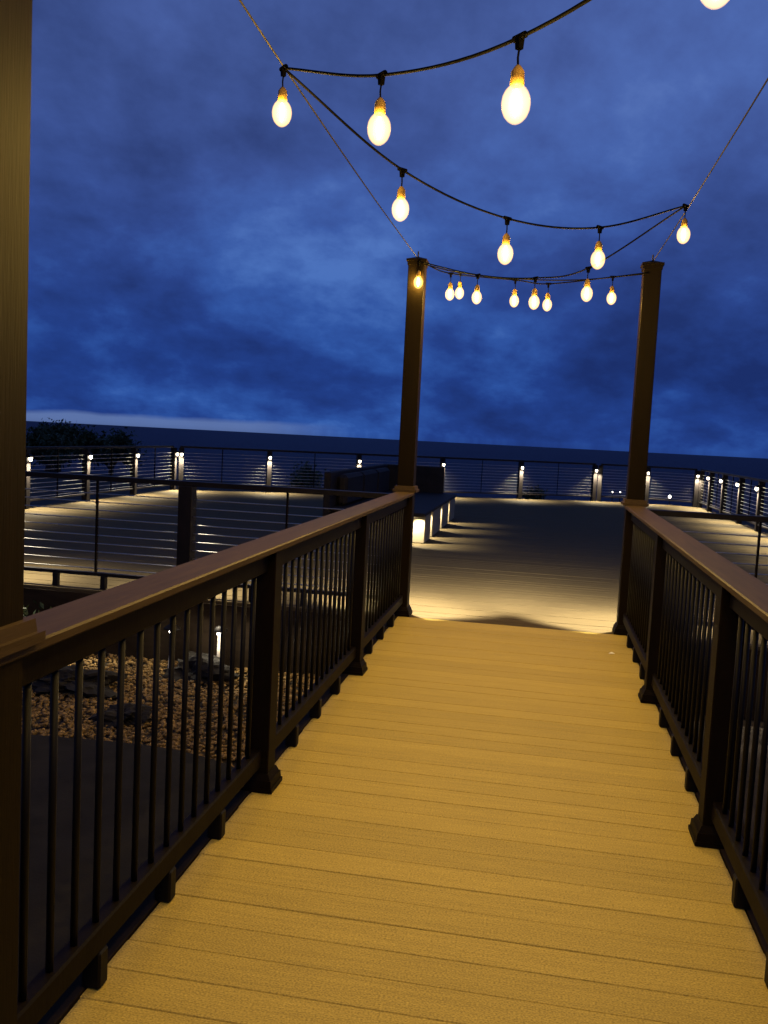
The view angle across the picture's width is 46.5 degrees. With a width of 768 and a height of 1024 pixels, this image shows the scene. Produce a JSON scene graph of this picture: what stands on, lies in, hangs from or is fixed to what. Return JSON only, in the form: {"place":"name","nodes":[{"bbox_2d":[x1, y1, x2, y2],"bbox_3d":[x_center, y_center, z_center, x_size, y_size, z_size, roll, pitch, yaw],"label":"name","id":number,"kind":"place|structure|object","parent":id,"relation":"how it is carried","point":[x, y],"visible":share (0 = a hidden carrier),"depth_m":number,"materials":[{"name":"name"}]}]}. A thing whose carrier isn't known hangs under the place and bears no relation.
{"place":"outdoors","nodes":[
{"label":"outdoors","id":0,"kind":"place"},
{"bbox_2d":[18,734,233,984],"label":"courtyard paving","id":1,"kind":"structure","parent":0,"point":[38,836],"depth_m":4.63,"materials":[{"name":"grey concrete"}]},
{"bbox_2d":[22,470,767,867],"bbox_3d":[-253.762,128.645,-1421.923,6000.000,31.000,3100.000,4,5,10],"label":"ground","id":2,"kind":"structure","parent":0,"point":[62,486],"depth_m":7.13,"materials":[{"name":"brown gravel"}]},
{"bbox_2d":[26,417,98,471],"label":"coastal tree","id":3,"kind":"object","parent":2,"relation":"on","point":[67,431],"visible":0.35,"depth_m":42.55,"materials":[{"name":"green plant"}]},
{"bbox_2d":[26,421,113,470],"bbox_3d":[-13.311,-2.403,35.938,3.848,2.482,4.069,4,5,10],"label":"coastal tree","id":4,"kind":"object","parent":2,"relation":"on","point":[36,437],"visible":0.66,"depth_m":35.71,"materials":[{"name":"green plant"}]},
{"bbox_2d":[76,424,146,474],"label":"coastal tree","id":5,"kind":"object","parent":2,"relation":"on","point":[122,438],"visible":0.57,"depth_m":44.49,"materials":[{"name":"green plant"}]},
{"bbox_2d":[21,653,314,766],"bbox_3d":[-2.827,1.352,7.114,5.233,0.066,3.083,4,5,10],"label":"pebble bed","id":6,"kind":"object","parent":2,"relation":"on","point":[67,706],"visible":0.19,"depth_m":6.61,"materials":[{"name":"brown gravel"}]},
{"bbox_2d":[23,600,51,616],"bbox_3d":[-3.410,1.135,7.743,0.939,0.889,1.007,4,5,10],"label":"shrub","id":7,"kind":"object","parent":6,"relation":"on","point":[25,610],"visible":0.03,"depth_m":7.98,"materials":[{"name":"green plant"}]},
{"bbox_2d":[32,665,127,698],"bbox_3d":[-2.406,1.298,7.044,0.807,0.180,0.611,4,5,10],"label":"boulder","id":8,"kind":"object","parent":6,"relation":"on","point":[40,686],"visible":0.6,"depth_m":6.88,"materials":[{"name":"grey stone"}]},
{"bbox_2d":[88,703,151,728],"bbox_3d":[-1.848,1.415,6.288,0.458,0.132,0.297,2,5,-13],"label":"boulder","id":9,"kind":"object","parent":6,"relation":"on","point":[110,716],"visible":0.63,"depth_m":6.23,"materials":[{"name":"grey stone"}]},
{"bbox_2d":[163,624,180,667],"bbox_3d":[-1.823,1.169,7.668,0.150,0.426,0.150,4,5,10],"label":"path light","id":10,"kind":"object","parent":6,"relation":"on","point":[167,628],"visible":0.23,"depth_m":7.62,"materials":[{"name":"paint"}]},
{"bbox_2d":[163,651,238,683],"bbox_3d":[-1.502,1.288,7.533,0.663,0.204,0.490,4,5,10],"label":"boulder","id":11,"kind":"object","parent":6,"relation":"on","point":[178,672],"visible":0.55,"depth_m":7.39,"materials":[{"name":"grey stone"}]},
{"bbox_2d":[215,626,228,656],"bbox_3d":[-1.416,1.188,7.679,0.150,0.426,0.150,4,5,10],"label":"path light","id":12,"kind":"object","parent":6,"relation":"on","point":[218,630],"visible":0.44,"depth_m":7.65,"materials":[{"name":"paint"}]},
{"bbox_2d":[286,461,330,487],"bbox_3d":[-2.656,-1.005,30.380,1.876,1.456,1.764,0,6,-29],"label":"shrub","id":13,"kind":"object","parent":2,"relation":"on","point":[310,480],"visible":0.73,"depth_m":30.15,"materials":[{"name":"green plant"}]},
{"bbox_2d":[23,490,767,720],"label":"terrace deck","id":14,"kind":"structure","parent":2,"relation":"on","point":[544,564],"depth_m":11.25,"materials":[{"name":"beige concrete"}]},
{"bbox_2d":[25,445,178,508],"bbox_3d":[-5.913,-0.567,14.838,0.174,1.031,12.156,4,5,10],"label":"cable railing","id":15,"kind":"object","parent":14,"relation":"on","point":[87,454],"visible":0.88,"depth_m":16.83,"materials":[{"name":"black metal"}]},
{"bbox_2d":[24,471,390,605],"bbox_3d":[-3.495,0.124,8.280,7.302,1.031,0.210,4,5,10],"label":"cable railing","id":16,"kind":"object","parent":14,"relation":"on","point":[186,515],"visible":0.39,"depth_m":7.93,"materials":[{"name":"black metal"}]},
{"bbox_2d":[178,446,598,500],"bbox_3d":[0.512,-0.917,22.568,11.174,1.031,0.174,1,5,-19],"label":"cable railing","id":17,"kind":"object","parent":14,"relation":"on","point":[519,480],"visible":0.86,"depth_m":22.69,"materials":[{"name":"black metal"}]},
{"bbox_2d":[323,464,456,543],"bbox_3d":[0.272,-0.232,14.954,1.470,0.959,4.830,4,5,10],"label":"deck bench","id":18,"kind":"object","parent":14,"relation":"on","point":[434,506],"visible":0.64,"depth_m":14.46,"materials":[{"name":"beige wood"}]},
{"bbox_2d":[37,616,767,1023],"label":"footbridge","id":19,"kind":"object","parent":14,"relation":"attached to","point":[455,822],"visible":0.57,"depth_m":3.14,"materials":[{"name":"brown wood"}]},
{"bbox_2d":[0,0,45,1023],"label":"tall post","id":20,"kind":"object","parent":19,"relation":"on","point":[18,631],"visible":1,"depth_m":1.79,"materials":[{"name":"wood"}]},
{"bbox_2d":[239,0,417,257],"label":"guy cable","id":21,"kind":"object","parent":20,"relation":"attached to","point":[258,28],"visible":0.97,"depth_m":4.03,"materials":[{"name":"metal"}]},
{"bbox_2d":[0,492,414,1023],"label":"bridge railing","id":22,"kind":"object","parent":19,"relation":"on","point":[78,631],"visible":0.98,"depth_m":3.02,"materials":[{"name":"brown wood"}]},
{"bbox_2d":[623,505,767,988],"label":"bridge railing","id":23,"kind":"object","parent":19,"relation":"on","point":[671,565],"visible":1,"depth_m":3.54,"materials":[{"name":"brown wood"}]},
{"bbox_3d":[1.037,-0.073,1.460,0.200,3.053,0.200,4,5,10],"label":"tall post","id":24,"kind":"object","parent":19,"relation":"on","visible":0},
{"bbox_2d":[278,0,591,138],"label":"light string","id":25,"kind":"object","parent":24,"relation":"hanging from","point":[517,77],"visible":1,"depth_m":2.56,"materials":[{"name":"rubber"}]},
{"bbox_2d":[392,251,428,616],"bbox_3d":[0.212,-0.643,7.552,0.200,3.053,0.230,4,5,10],"label":"tall post","id":26,"kind":"object","parent":14,"relation":"on","point":[411,383],"visible":0.89,"depth_m":7.46,"materials":[{"name":"wood"}]},
{"bbox_2d":[430,265,641,296],"bbox_3d":[1.224,-1.871,7.334,1.762,0.274,0.084,4,5,10],"label":"light string","id":27,"kind":"object","parent":26,"relation":"hanging from","point":[459,285],"visible":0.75,"depth_m":7.35,"materials":[{"name":"plastic"}]},
{"bbox_2d":[426,264,648,308],"bbox_3d":[1.207,-1.805,7.203,1.783,0.364,0.078,4,5,10],"label":"light string","id":28,"kind":"object","parent":26,"relation":"hanging from","point":[514,292],"visible":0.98,"depth_m":7.19,"materials":[{"name":"rubber"}]},
{"bbox_2d":[416,208,682,306],"bbox_3d":[1.010,-1.682,6.310,0.085,0.514,2.630,-1,6,-35],"label":"light string","id":29,"kind":"object","parent":26,"relation":"hanging from","point":[534,290],"visible":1,"depth_m":6.23,"materials":[{"name":"plastic"}]},
{"bbox_2d":[612,255,664,635],"bbox_3d":[2.062,-0.523,7.232,0.200,3.053,0.230,4,5,10],"label":"tall post","id":30,"kind":"object","parent":14,"relation":"on","point":[643,382],"visible":0.8,"depth_m":7.13,"materials":[{"name":"wood"}]},
{"bbox_2d":[653,78,767,261],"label":"guy cable","id":31,"kind":"object","parent":30,"relation":"attached to","point":[764,84],"visible":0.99,"depth_m":4.34,"materials":[{"name":"metal"}]},
{"bbox_2d":[286,70,688,265],"bbox_3d":[0.686,-1.484,4.359,2.831,0.582,0.090,-1,6,-39],"label":"light string","id":32,"kind":"object","parent":31,"relation":"hanging from","point":[506,236],"visible":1,"depth_m":4.22,"materials":[{"name":"rubber"}]},
{"bbox_2d":[596,464,699,506],"bbox_3d":[7.163,-0.737,24.310,2.638,1.031,0.480,4,5,12],"label":"cable railing","id":33,"kind":"object","parent":14,"relation":"on","point":[696,477],"visible":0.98,"depth_m":24.32,"materials":[{"name":"black metal"}]},
{"bbox_2d":[648,509,767,629],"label":"cable railing","id":34,"kind":"object","parent":14,"relation":"on","point":[721,516],"visible":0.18,"depth_m":7.13,"materials":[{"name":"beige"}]},
{"bbox_2d":[697,469,767,531],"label":"cable railing","id":35,"kind":"object","parent":14,"relation":"on","point":[759,487],"visible":0.97,"depth_m":20.04,"materials":[{"name":"black metal"}]},
{"bbox_2d":[522,484,547,499],"bbox_3d":[5.063,-0.437,30.536,1.076,1.058,1.325,4,5,10],"label":"shrub","id":36,"kind":"object","parent":2,"relation":"on","point":[541,491],"visible":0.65,"depth_m":30.31,"materials":[{"name":"green plant"}]},
{"bbox_2d":[26,421,767,514],"bbox_3d":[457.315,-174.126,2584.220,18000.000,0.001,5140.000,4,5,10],"label":"sea","id":37,"kind":"structure","parent":0,"point":[471,479],"depth_m":969.09,"materials":[{"name":"liquid"}]},
{"bbox_2d":[26,0,767,458],"label":"sky","id":38,"kind":"structure","parent":0,"point":[200,258],"materials":[{"name":"blue"}]}
]}

